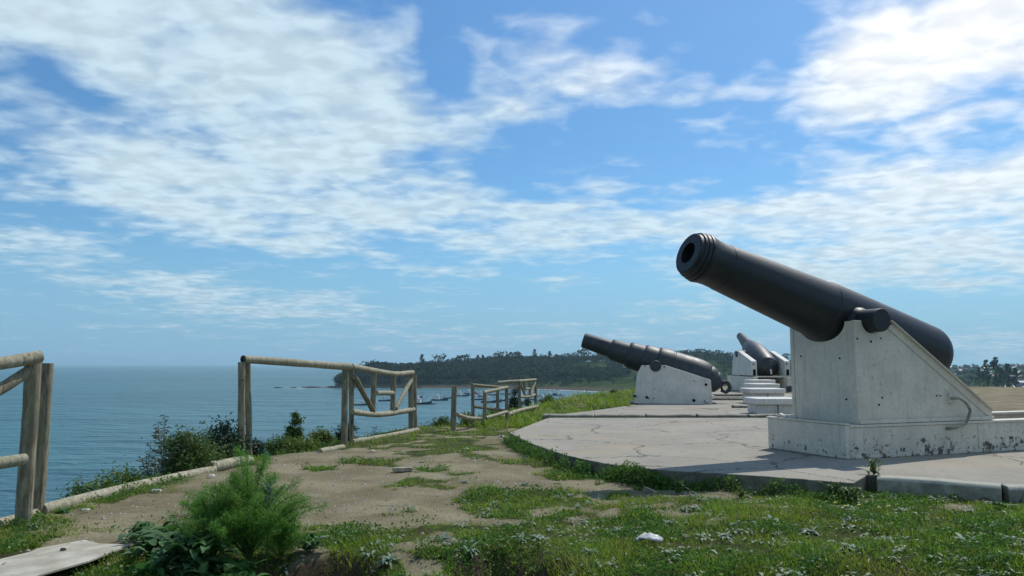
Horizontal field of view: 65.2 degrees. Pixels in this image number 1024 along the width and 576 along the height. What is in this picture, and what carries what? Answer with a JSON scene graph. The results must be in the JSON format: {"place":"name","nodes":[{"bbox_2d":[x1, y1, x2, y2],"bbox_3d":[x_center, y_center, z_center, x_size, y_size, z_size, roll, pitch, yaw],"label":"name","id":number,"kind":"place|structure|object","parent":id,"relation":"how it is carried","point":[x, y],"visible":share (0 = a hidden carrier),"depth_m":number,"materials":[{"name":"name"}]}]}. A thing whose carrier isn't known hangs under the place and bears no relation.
{"place":"outdoors","nodes":[
{"label":"outdoors","id":0,"kind":"place"},
{"bbox_2d":[0,365,987,517],"bbox_3d":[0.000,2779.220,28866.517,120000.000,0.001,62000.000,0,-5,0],"label":"sea","id":1,"kind":"structure","parent":0,"point":[101,415],"depth_m":454.82,"materials":[{"name":"liquid"}]},
{"bbox_2d":[417,392,431,403],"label":"fishing boat","id":2,"kind":"object","parent":1,"relation":"on","point":[420,402],"visible":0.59,"depth_m":502.13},
{"bbox_2d":[431,394,447,400],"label":"fishing boat","id":3,"kind":"object","parent":1,"relation":"on","point":[436,397],"visible":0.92,"depth_m":554.02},
{"bbox_2d":[457,388,468,395],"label":"fishing boat","id":4,"kind":"object","parent":1,"relation":"on","point":[459,393],"visible":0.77,"depth_m":628.40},
{"bbox_2d":[481,395,501,402],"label":"fishing boat","id":5,"kind":"object","parent":1,"relation":"on","point":[488,399],"visible":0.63,"depth_m":522.81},
{"bbox_2d":[0,386,1023,575],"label":"ground","id":6,"kind":"structure","parent":0,"point":[994,398],"depth_m":6.70,"materials":[{"name":"soil"}]},
{"bbox_2d":[0,509,39,527],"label":"edging log","id":7,"kind":"object","parent":6,"relation":"on","point":[10,517],"visible":0.25,"depth_m":6.03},
{"bbox_2d":[0,350,53,526],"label":"log fence","id":8,"kind":"object","parent":6,"relation":"on","point":[34,374],"visible":0.83,"depth_m":6.04,"materials":[{"name":"brown wood"}]},
{"bbox_2d":[54,507,71,513],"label":"weed rosette","id":9,"kind":"object","parent":6,"relation":"on","point":[64,510],"visible":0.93,"depth_m":6.52,"materials":[{"name":"green plant"}]},
{"bbox_2d":[0,540,130,575],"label":"concrete slab","id":10,"kind":"structure","parent":6,"relation":"on","point":[42,561],"depth_m":4.77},
{"bbox_2d":[53,472,104,498],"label":"shrub","id":11,"kind":"object","parent":6,"relation":"on","point":[85,489],"visible":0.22,"depth_m":7.43,"materials":[{"name":"green plant"}]},
{"bbox_2d":[43,473,178,512],"bbox_3d":[-3.677,1.898,7.433,0.132,0.114,1.927,-1,-6,9],"label":"edging log","id":12,"kind":"object","parent":6,"relation":"on","point":[51,506],"visible":0.49,"depth_m":7.08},
{"bbox_2d":[79,455,144,489],"bbox_3d":[-4.171,2.343,8.442,0.896,1.146,0.654,0,-5,0],"label":"shrub","id":13,"kind":"object","parent":6,"relation":"on","point":[126,477],"visible":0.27,"depth_m":8.44,"materials":[{"name":"green plant"}]},
{"bbox_2d":[117,521,154,542],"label":"broadleaf weed","id":14,"kind":"object","parent":6,"relation":"on","point":[137,526],"visible":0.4,"depth_m":5.50,"materials":[{"name":"green plant"}]},
{"bbox_2d":[117,517,184,557],"bbox_3d":[-2.226,1.590,5.069,0.444,0.218,0.602,-5,-7,42],"label":"broadleaf weed","id":15,"kind":"object","parent":6,"relation":"on","point":[145,530],"visible":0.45,"depth_m":5.02,"materials":[{"name":"green plant"}]},
{"bbox_2d":[140,442,161,477],"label":"leafy shrub","id":16,"kind":"object","parent":6,"relation":"on","point":[150,469],"visible":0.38,"depth_m":8.44,"materials":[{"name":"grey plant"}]},
{"bbox_2d":[137,415,192,477],"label":"leafy shrub","id":17,"kind":"object","parent":6,"relation":"on","point":[166,453],"visible":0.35,"depth_m":8.84,"materials":[{"name":"green plant"}]},
{"bbox_2d":[139,421,233,475],"bbox_3d":[-3.679,2.293,9.027,0.987,1.555,0.856,2,-6,-24],"label":"shrub","id":18,"kind":"object","parent":6,"relation":"on","point":[198,449],"visible":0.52,"depth_m":8.98,"materials":[{"name":"green plant"}]},
{"bbox_2d":[133,526,246,575],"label":"broadleaf weed","id":19,"kind":"object","parent":6,"relation":"on","point":[188,554],"visible":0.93,"depth_m":4.56,"materials":[{"name":"green plant"}]},
{"bbox_2d":[176,466,216,477],"bbox_3d":[-3.460,2.031,8.751,0.110,0.109,0.620,-1,-6,15],"label":"edging log","id":20,"kind":"object","parent":6,"relation":"on","point":[201,470],"visible":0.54,"depth_m":8.75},
{"bbox_2d":[204,434,242,460],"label":"shrub","id":21,"kind":"object","parent":6,"relation":"on","point":[220,454],"visible":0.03,"depth_m":9.58,"materials":[{"name":"green plant"}]},
{"bbox_2d":[174,480,278,557],"bbox_3d":[-1.731,1.414,4.800,0.626,0.539,0.573,0,-5,0],"label":"fennel plant","id":22,"kind":"object","parent":6,"relation":"on","point":[209,512],"visible":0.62,"depth_m":4.77,"materials":[{"name":"green plant"}]},
{"bbox_2d":[194,412,260,459],"bbox_3d":[-3.758,2.409,9.995,1.114,1.709,1.000,0,-5,0],"label":"shrub","id":23,"kind":"object","parent":6,"relation":"on","point":[226,436],"visible":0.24,"depth_m":10.02,"materials":[{"name":"green plant"}]},
{"bbox_2d":[205,455,253,470],"bbox_3d":[-3.317,2.070,9.417,0.144,0.141,0.774,-2,-6,16],"label":"edging log","id":24,"kind":"object","parent":6,"relation":"on","point":[225,464],"visible":0.62,"depth_m":9.28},
{"bbox_2d":[194,557,269,575],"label":"broadleaf weed","id":25,"kind":"object","parent":6,"relation":"on","point":[242,565],"visible":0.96,"depth_m":4.61,"materials":[{"name":"green plant"}]},
{"bbox_2d":[165,443,329,560],"bbox_3d":[-1.637,1.320,4.961,0.996,0.740,0.868,0,-5,0],"label":"fennel plant","id":26,"kind":"object","parent":6,"relation":"on","point":[253,500],"visible":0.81,"depth_m":4.87,"materials":[{"name":"green plant"}]},
{"bbox_2d":[245,436,268,457],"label":"shrub","id":27,"kind":"object","parent":6,"relation":"on","point":[256,451],"visible":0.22,"depth_m":11.79,"materials":[{"name":"green plant"}]},
{"bbox_2d":[258,478,281,565],"bbox_3d":[-1.508,1.449,4.955,0.164,0.540,0.148,-5,-8,44],"label":"pale leaved stem","id":28,"kind":"object","parent":6,"relation":"on","point":[269,492],"visible":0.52,"depth_m":4.96,"materials":[{"name":"green plant"}]},
{"bbox_2d":[249,510,308,566],"bbox_3d":[-1.429,1.559,4.993,0.364,0.373,0.399,0,-5,0],"label":"fennel plant","id":29,"kind":"object","parent":6,"relation":"on","point":[281,544],"visible":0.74,"depth_m":4.96,"materials":[{"name":"green plant"}]},
{"bbox_2d":[264,433,298,455],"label":"shrub","id":30,"kind":"object","parent":6,"relation":"on","point":[273,444],"visible":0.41,"depth_m":12.66,"materials":[{"name":"green plant"}]},
{"bbox_2d":[283,410,305,442],"bbox_3d":[-3.623,3.052,13.271,0.374,2.046,0.396,3,-6,-31],"label":"young tree","id":31,"kind":"object","parent":6,"relation":"on","point":[292,431],"visible":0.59,"depth_m":13.30,"materials":[{"name":"green plant"}]},
{"bbox_2d":[273,427,330,454],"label":"shrub","id":32,"kind":"object","parent":6,"relation":"on","point":[297,445],"visible":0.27,"depth_m":11.93,"materials":[{"name":"green plant"}]},
{"bbox_2d":[294,533,327,553],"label":"broadleaf weed","id":33,"kind":"object","parent":6,"relation":"on","point":[307,546],"visible":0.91,"depth_m":5.04,"materials":[{"name":"green plant"}]},
{"bbox_2d":[308,426,337,445],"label":"shrub","id":34,"kind":"object","parent":6,"relation":"on","point":[325,434],"visible":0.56,"depth_m":12.77,"materials":[{"name":"green plant"}]},
{"bbox_2d":[237,355,416,455],"bbox_3d":[-2.469,1.856,12.417,0.557,1.569,4.945,-2,-6,21],"label":"log fence","id":35,"kind":"object","parent":6,"relation":"on","point":[349,378],"visible":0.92,"depth_m":11.88,"materials":[{"name":"brown wood"}]},
{"bbox_2d":[317,444,344,452],"bbox_3d":[-2.573,2.304,11.424,0.093,0.092,0.680,-2,-6,16],"label":"edging log","id":36,"kind":"object","parent":6,"relation":"on","point":[327,449],"visible":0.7,"depth_m":11.32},
{"bbox_2d":[331,422,361,441],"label":"shrub","id":37,"kind":"object","parent":6,"relation":"on","point":[338,435],"visible":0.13,"depth_m":13.36,"materials":[{"name":"green plant"}]},
{"bbox_2d":[350,428,419,442],"bbox_3d":[-2.059,2.440,13.202,0.104,0.106,2.243,-2,-6,19],"label":"edging log","id":38,"kind":"object","parent":6,"relation":"on","point":[387,434],"visible":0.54,"depth_m":13.13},
{"bbox_2d":[376,552,400,568],"bbox_3d":[-0.760,1.679,4.919,0.135,0.076,0.159,-4,-7,35],"label":"weed rosette","id":39,"kind":"object","parent":6,"relation":"on","point":[390,559],"visible":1,"depth_m":4.92,"materials":[{"name":"green plant"}]},
{"bbox_2d":[392,467,412,471],"bbox_3d":[-1.230,2.041,9.006,0.238,0.045,0.095,0,-5,0],"label":"wood chunk","id":40,"kind":"object","parent":6,"relation":"on","point":[402,469],"visible":1,"depth_m":8.97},
{"bbox_2d":[432,531,455,542],"bbox_3d":[-0.461,1.690,5.400,0.166,0.064,0.138,-5,-7,41],"label":"weed rosette","id":41,"kind":"object","parent":6,"relation":"on","point":[445,535],"visible":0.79,"depth_m":5.41,"materials":[{"name":"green plant"}]},
{"bbox_2d":[430,413,459,426],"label":"shrub","id":42,"kind":"object","parent":6,"relation":"on","point":[440,420],"visible":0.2,"depth_m":16.77,"materials":[{"name":"green plant"}]},
{"bbox_2d":[451,386,483,430],"bbox_3d":[-0.796,2.363,15.062,0.124,1.057,1.343,-2,-6,24],"label":"fence post","id":43,"kind":"object","parent":6,"relation":"on","point":[454,414],"visible":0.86,"depth_m":14.50,"materials":[{"name":"brown wood"}]},
{"bbox_2d":[457,411,477,426],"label":"shrub","id":44,"kind":"object","parent":6,"relation":"on","point":[462,422],"visible":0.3,"depth_m":17.10,"materials":[{"name":"green plant"}]},
{"bbox_2d":[459,541,478,556],"bbox_3d":[-0.270,1.661,5.066,0.157,0.085,0.134,0,-5,0],"label":"weed rosette","id":45,"kind":"object","parent":6,"relation":"on","point":[470,550],"visible":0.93,"depth_m":5.08,"materials":[{"name":"green plant"}]},
{"bbox_2d":[471,383,508,423],"bbox_3d":[-0.451,2.897,18.856,0.768,1.416,6.595,0,-5,0],"label":"log fence","id":46,"kind":"object","parent":6,"relation":"on","point":[485,408],"visible":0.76,"depth_m":16.24,"materials":[{"name":"brown wood"}]},
{"bbox_2d":[478,409,517,420],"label":"shrub","id":47,"kind":"object","parent":6,"relation":"on","point":[491,411],"visible":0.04,"depth_m":18.34,"materials":[{"name":"green plant"}]},
{"bbox_2d":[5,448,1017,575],"bbox_3d":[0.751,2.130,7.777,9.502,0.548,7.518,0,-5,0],"label":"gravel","id":48,"kind":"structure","parent":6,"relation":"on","point":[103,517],"depth_m":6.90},
{"bbox_2d":[0,387,1023,575],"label":"grass","id":49,"kind":"structure","parent":6,"relation":"on","point":[525,417],"depth_m":5.61,"materials":[{"name":"plant"}]},
{"bbox_2d":[634,532,663,541],"bbox_3d":[0.876,1.592,5.119,0.191,0.044,0.115,0,-5,0],"label":"plastic scrap","id":50,"kind":"object","parent":49,"relation":"on","point":[649,536],"visible":1,"depth_m":5.10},
{"bbox_2d":[0,454,1023,575],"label":"clover","id":51,"kind":"object","parent":6,"relation":"on","point":[633,529],"visible":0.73,"depth_m":5.39,"materials":[{"name":"green plant"}]},
{"bbox_2d":[1,486,1023,575],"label":"dry litter","id":52,"kind":"object","parent":6,"relation":"on","point":[581,521],"visible":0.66,"depth_m":5.94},
{"bbox_2d":[7,484,1023,575],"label":"silvery weeds","id":53,"kind":"object","parent":6,"relation":"on","point":[610,563],"visible":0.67,"depth_m":5.29,"materials":[{"name":"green plant"}]},
{"bbox_2d":[496,378,538,416],"bbox_3d":[0.153,2.929,20.623,1.163,1.087,5.953,0,-5,0],"label":"log fence","id":54,"kind":"object","parent":6,"relation":"on","point":[530,389],"visible":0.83,"depth_m":21.83,"materials":[{"name":"brown wood"}]},
{"bbox_2d":[508,386,526,409],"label":"shrub","id":55,"kind":"object","parent":6,"relation":"on","point":[513,402],"visible":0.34,"depth_m":23.21,"materials":[{"name":"green plant"}]},
{"bbox_2d":[511,532,529,542],"bbox_3d":[0.044,1.702,5.388,0.162,0.096,0.188,0,-5,0],"label":"weed rosette","id":56,"kind":"object","parent":6,"relation":"on","point":[520,538],"visible":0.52,"depth_m":5.39,"materials":[{"name":"green plant"}]},
{"bbox_2d":[522,398,532,405],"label":"shrub","id":57,"kind":"object","parent":6,"relation":"on","point":[526,401],"visible":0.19,"depth_m":23.74,"materials":[{"name":"green plant"}]},
{"bbox_2d":[537,391,557,404],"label":"shrub","id":58,"kind":"object","parent":6,"relation":"on","point":[547,397],"visible":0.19,"depth_m":24.17,"materials":[{"name":"green plant"}]},
{"bbox_2d":[543,414,592,418],"bbox_3d":[1.112,2.664,15.910,0.980,0.318,0.229,0,-5,0],"label":"kerb piece","id":59,"kind":"object","parent":6,"relation":"on","point":[545,416],"visible":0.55,"depth_m":15.81,"materials":[{"name":"concrete"}]},
{"bbox_2d":[581,547,598,553],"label":"weed rosette","id":60,"kind":"object","parent":6,"relation":"on","point":[587,550],"visible":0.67,"depth_m":4.93,"materials":[{"name":"green plant"}]},
{"bbox_2d":[594,414,644,417],"bbox_3d":[2.132,2.664,15.906,0.980,0.317,0.226,0,-5,0],"label":"kerb piece","id":61,"kind":"object","parent":6,"relation":"on","point":[619,416],"visible":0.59,"depth_m":15.81,"materials":[{"name":"concrete"}]},
{"bbox_2d":[642,486,656,493],"bbox_3d":[1.293,1.901,7.490,0.134,0.095,0.103,-1,-6,14],"label":"broken stone","id":62,"kind":"object","parent":6,"relation":"on","point":[645,489],"visible":0.74,"depth_m":7.45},
{"bbox_2d":[542,389,791,419],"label":"gun platform","id":63,"kind":"structure","parent":6,"relation":"on","point":[722,407],"depth_m":18.47,"materials":[{"name":"concrete"}]},
{"bbox_2d":[630,365,716,403],"bbox_3d":[4.316,2.599,21.602,2.250,1.019,1.245,-1,-6,9],"label":"gun carriage","id":64,"kind":"object","parent":63,"relation":"on","point":[664,384],"visible":0.88,"depth_m":21.07,"materials":[{"name":"white paint"}]},
{"bbox_2d":[581,333,731,393],"bbox_3d":[3.904,2.049,21.789,4.029,1.648,1.340,-1,-6,9],"label":"cannon","id":65,"kind":"object","parent":64,"relation":"on","point":[635,356],"visible":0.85,"depth_m":21.50,"materials":[{"name":"grey metal"}]},
{"bbox_2d":[633,393,742,398],"bbox_3d":[5.900,3.640,26.284,3.800,0.345,0.229,0,-5,0],"label":"concrete strip","id":66,"kind":"object","parent":63,"relation":"on","point":[740,394],"visible":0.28,"depth_m":26.19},
{"bbox_2d":[712,397,742,399],"bbox_3d":[6.150,3.360,23.296,3.700,0.335,0.229,0,-5,0],"label":"concrete strip","id":67,"kind":"object","parent":63,"relation":"on","point":[721,398],"visible":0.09,"depth_m":23.21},
{"bbox_2d":[715,396,742,397],"bbox_3d":[6.000,3.479,24.491,3.600,0.325,0.231,0,-5,0],"label":"concrete strip","id":68,"kind":"object","parent":63,"relation":"on","point":[729,396],"visible":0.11,"depth_m":24.43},
{"bbox_2d":[731,405,747,407],"bbox_3d":[6.250,2.976,19.214,1.900,0.325,0.228,0,-5,0],"label":"concrete strip","id":69,"kind":"object","parent":63,"relation":"on","point":[739,406],"visible":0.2,"depth_m":19.12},
{"bbox_2d":[727,351,791,391],"bbox_3d":[10.120,3.224,31.160,2.560,1.540,3.750,0,-5,0],"label":"gun carriage","id":70,"kind":"object","parent":63,"relation":"on","point":[744,365],"visible":0.66,"depth_m":30.56,"materials":[{"name":"white paint"}]},
{"bbox_2d":[735,333,777,377],"bbox_3d":[9.550,2.639,31.979,1.300,1.863,3.943,0,-5,0],"label":"cannon","id":71,"kind":"object","parent":70,"relation":"on","point":[764,358],"visible":0.89,"depth_m":30.63,"materials":[{"name":"grey metal"}]},
{"bbox_2d":[744,379,774,383],"bbox_3d":[8.752,3.483,28.247,0.872,0.490,0.900,0,-5,0],"label":"concrete bench","id":72,"kind":"object","parent":63,"relation":"on","point":[758,381],"visible":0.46,"depth_m":27.82,"materials":[{"name":"white paint"}]},
{"bbox_2d":[743,383,779,387],"bbox_3d":[7.842,3.219,25.158,0.855,0.430,1.100,0,-5,0],"label":"concrete bench","id":73,"kind":"object","parent":63,"relation":"on","point":[759,385],"visible":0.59,"depth_m":24.63,"materials":[{"name":"white paint"}]},
{"bbox_2d":[739,388,785,401],"bbox_3d":[6.732,2.892,21.523,0.984,0.390,1.000,0,-5,0],"label":"concrete bench","id":74,"kind":"object","parent":63,"relation":"on","point":[763,392],"visible":0.74,"depth_m":21.12,"materials":[{"name":"white paint"}]},
{"bbox_2d":[744,397,792,413],"bbox_3d":[5.470,2.480,16.891,0.946,0.330,0.900,0,-5,0],"label":"concrete bench","id":75,"kind":"object","parent":63,"relation":"on","point":[767,405],"visible":0.79,"depth_m":16.52,"materials":[{"name":"white paint"}]},
{"bbox_2d":[645,414,695,417],"bbox_3d":[3.152,2.664,15.907,0.980,0.318,0.226,0,-5,0],"label":"kerb piece","id":76,"kind":"object","parent":6,"relation":"on","point":[670,415],"visible":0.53,"depth_m":15.81,"materials":[{"name":"concrete"}]},
{"bbox_2d":[672,476,687,493],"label":"edge weed","id":77,"kind":"object","parent":6,"relation":"on","point":[678,484],"visible":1,"depth_m":7.46,"materials":[{"name":"green plant"}]},
{"bbox_2d":[499,434,864,501],"bbox_3d":[0.992,2.010,9.375,1.361,0.270,6.358,3,-6,-31],"label":"edge fringe","id":78,"kind":"object","parent":6,"relation":"on","point":[509,441],"visible":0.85,"depth_m":8.05,"materials":[{"name":"green plant"}]},
{"bbox_2d":[696,414,747,417],"bbox_3d":[4.172,2.664,15.910,0.980,0.318,0.228,0,-5,0],"label":"kerb piece","id":79,"kind":"object","parent":6,"relation":"on","point":[721,415],"visible":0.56,"depth_m":15.82,"materials":[{"name":"concrete"}]},
{"bbox_2d":[716,531,734,539],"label":"weed rosette","id":80,"kind":"object","parent":6,"relation":"on","point":[727,535],"visible":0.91,"depth_m":5.28,"materials":[{"name":"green plant"}]},
{"bbox_2d":[735,486,744,497],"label":"edge weed","id":81,"kind":"object","parent":6,"relation":"on","point":[740,492],"visible":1,"depth_m":7.23,"materials":[{"name":"green plant"}]},
{"bbox_2d":[510,418,1023,496],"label":"gun platform","id":82,"kind":"structure","parent":6,"relation":"on","point":[693,450],"depth_m":9.06,"materials":[{"name":"concrete"}]},
{"bbox_2d":[766,320,1023,458],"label":"gun carriage","id":83,"kind":"object","parent":82,"relation":"on","point":[894,389],"visible":0.94,"depth_m":9.36,"materials":[{"name":"white paint"}]},
{"bbox_2d":[676,233,953,368],"bbox_3d":[3.762,0.290,9.623,3.911,1.726,1.330,2,-6,-21],"label":"cannon","id":84,"kind":"object","parent":83,"relation":"on","point":[812,307],"visible":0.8,"depth_m":9.18,"materials":[{"name":"black paint"}]},
{"bbox_2d":[747,414,790,417],"bbox_3d":[5.192,2.665,15.909,0.980,0.316,0.230,0,-5,0],"label":"kerb piece","id":85,"kind":"object","parent":6,"relation":"on","point":[758,415],"visible":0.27,"depth_m":15.82,"materials":[{"name":"concrete"}]},
{"bbox_2d":[763,514,778,523],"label":"weed rosette","id":86,"kind":"object","parent":6,"relation":"on","point":[775,519],"visible":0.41,"depth_m":5.74,"materials":[{"name":"green plant"}]},
{"bbox_2d":[798,525,822,535],"bbox_3d":[2.014,1.648,5.382,0.177,0.105,0.161,-4,-6,33],"label":"weed rosette","id":87,"kind":"object","parent":6,"relation":"on","point":[809,531],"visible":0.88,"depth_m":5.37,"materials":[{"name":"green plant"}]},
{"bbox_2d":[821,480,847,499],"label":"edge weed","id":88,"kind":"object","parent":6,"relation":"on","point":[836,487],"visible":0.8,"depth_m":7.06,"materials":[{"name":"green plant"}]},
{"bbox_2d":[841,479,862,503],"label":"edge weed","id":89,"kind":"object","parent":6,"relation":"on","point":[849,492],"visible":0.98,"depth_m":6.84,"materials":[{"name":"green plant"}]},
{"bbox_2d":[843,543,864,552],"bbox_3d":[2.079,1.597,4.877,0.165,0.076,0.147,-3,-6,32],"label":"weed rosette","id":90,"kind":"object","parent":6,"relation":"on","point":[845,544],"visible":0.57,"depth_m":4.87,"materials":[{"name":"green plant"}]},
{"bbox_2d":[877,475,1001,502],"bbox_3d":[3.852,1.888,7.233,0.990,0.314,0.176,-3,-6,33],"label":"kerb stone","id":91,"kind":"object","parent":6,"relation":"on","point":[975,490],"visible":0.6,"depth_m":7.16,"materials":[{"name":"concrete"}]},
{"bbox_2d":[861,457,881,476],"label":"edge weed","id":92,"kind":"object","parent":91,"relation":"on","point":[873,467],"visible":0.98,"depth_m":7.61,"materials":[{"name":"green plant"}]},
{"bbox_2d":[955,532,983,543],"bbox_3d":[2.880,1.606,5.073,0.186,0.082,0.196,-2,-6,22],"label":"weed rosette","id":93,"kind":"object","parent":6,"relation":"on","point":[960,536],"visible":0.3,"depth_m":5.10,"materials":[{"name":"green plant"}]},
{"bbox_2d":[985,501,1021,510],"bbox_3d":[3.932,1.770,6.443,0.242,0.131,0.233,3,-6,-27],"label":"weed rosette","id":94,"kind":"object","parent":6,"relation":"on","point":[998,504],"visible":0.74,"depth_m":6.42,"materials":[{"name":"green plant"}]},
{"bbox_2d":[998,534,1023,543],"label":"weed rosette","id":95,"kind":"object","parent":6,"relation":"on","point":[1008,537],"visible":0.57,"depth_m":5.06,"materials":[{"name":"green plant"}]},
{"bbox_2d":[1002,484,1023,502],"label":"kerb stone","id":96,"kind":"object","parent":6,"relation":"on","point":[1012,493],"visible":0.6,"depth_m":6.90,"materials":[{"name":"concrete"}]},
{"bbox_2d":[0,0,1023,364],"label":"sky","id":97,"kind":"structure","parent":0,"point":[183,182],"materials":[{"name":"blue"}]},
{"bbox_2d":[335,360,1023,391],"bbox_3d":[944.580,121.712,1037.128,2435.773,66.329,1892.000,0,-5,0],"label":"hills","id":98,"kind":"structure","parent":0,"point":[605,384],"depth_m":843.15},
{"bbox_2d":[433,353,446,361],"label":"umbrella tree","id":99,"kind":"object","parent":98,"relation":"on","point":[437,356],"visible":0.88,"depth_m":950.33,"materials":[{"name":"green plant"}]},
{"bbox_2d":[455,354,472,361],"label":"umbrella tree","id":100,"kind":"object","parent":98,"relation":"on","point":[462,356],"visible":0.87,"depth_m":968.32,"materials":[{"name":"green plant"}]},
{"bbox_2d":[493,351,508,357],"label":"umbrella tree","id":101,"kind":"object","parent":98,"relation":"on","point":[499,355],"visible":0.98,"depth_m":999.53,"materials":[{"name":"green plant"}]},
{"bbox_2d":[505,351,523,359],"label":"broadleaf tree","id":102,"kind":"object","parent":98,"relation":"on","point":[517,353],"visible":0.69,"depth_m":1012.71,"materials":[{"name":"green plant"}]},
{"bbox_2d":[575,348,591,356],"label":"broadleaf tree","id":103,"kind":"object","parent":98,"relation":"on","point":[584,352],"visible":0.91,"depth_m":1049.69,"materials":[{"name":"green plant"}]},
{"bbox_2d":[332,350,1023,385],"bbox_3d":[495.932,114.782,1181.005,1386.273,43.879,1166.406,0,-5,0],"label":"woodland","id":104,"kind":"object","parent":98,"relation":"on","point":[548,367],"visible":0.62,"depth_m":879.70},
{"bbox_2d":[974,367,983,386],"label":"conifer tree","id":105,"kind":"object","parent":98,"relation":"on","point":[978,374],"visible":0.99,"depth_m":636.04,"materials":[{"name":"green plant"}]},
{"bbox_2d":[980,360,991,386],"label":"conifer tree","id":106,"kind":"object","parent":98,"relation":"on","point":[987,372],"visible":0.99,"depth_m":635.96,"materials":[{"name":"green plant"}]},
{"bbox_2d":[989,357,1006,386],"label":"conifer tree","id":107,"kind":"object","parent":98,"relation":"on","point":[994,362],"visible":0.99,"depth_m":634.16,"materials":[{"name":"green plant"}]},
{"bbox_2d":[994,368,1009,386],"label":"conifer tree","id":108,"kind":"object","parent":98,"relation":"on","point":[998,379],"visible":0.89,"depth_m":635.89,"materials":[{"name":"green plant"}]},
{"bbox_2d":[1003,363,1017,386],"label":"conifer tree","id":109,"kind":"object","parent":98,"relation":"on","point":[1006,367],"visible":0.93,"depth_m":634.85,"materials":[{"name":"green plant"}]},
{"bbox_2d":[1010,367,1019,386],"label":"conifer tree","id":110,"kind":"object","parent":98,"relation":"on","point":[1015,372],"visible":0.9,"depth_m":635.28,"materials":[{"name":"green plant"}]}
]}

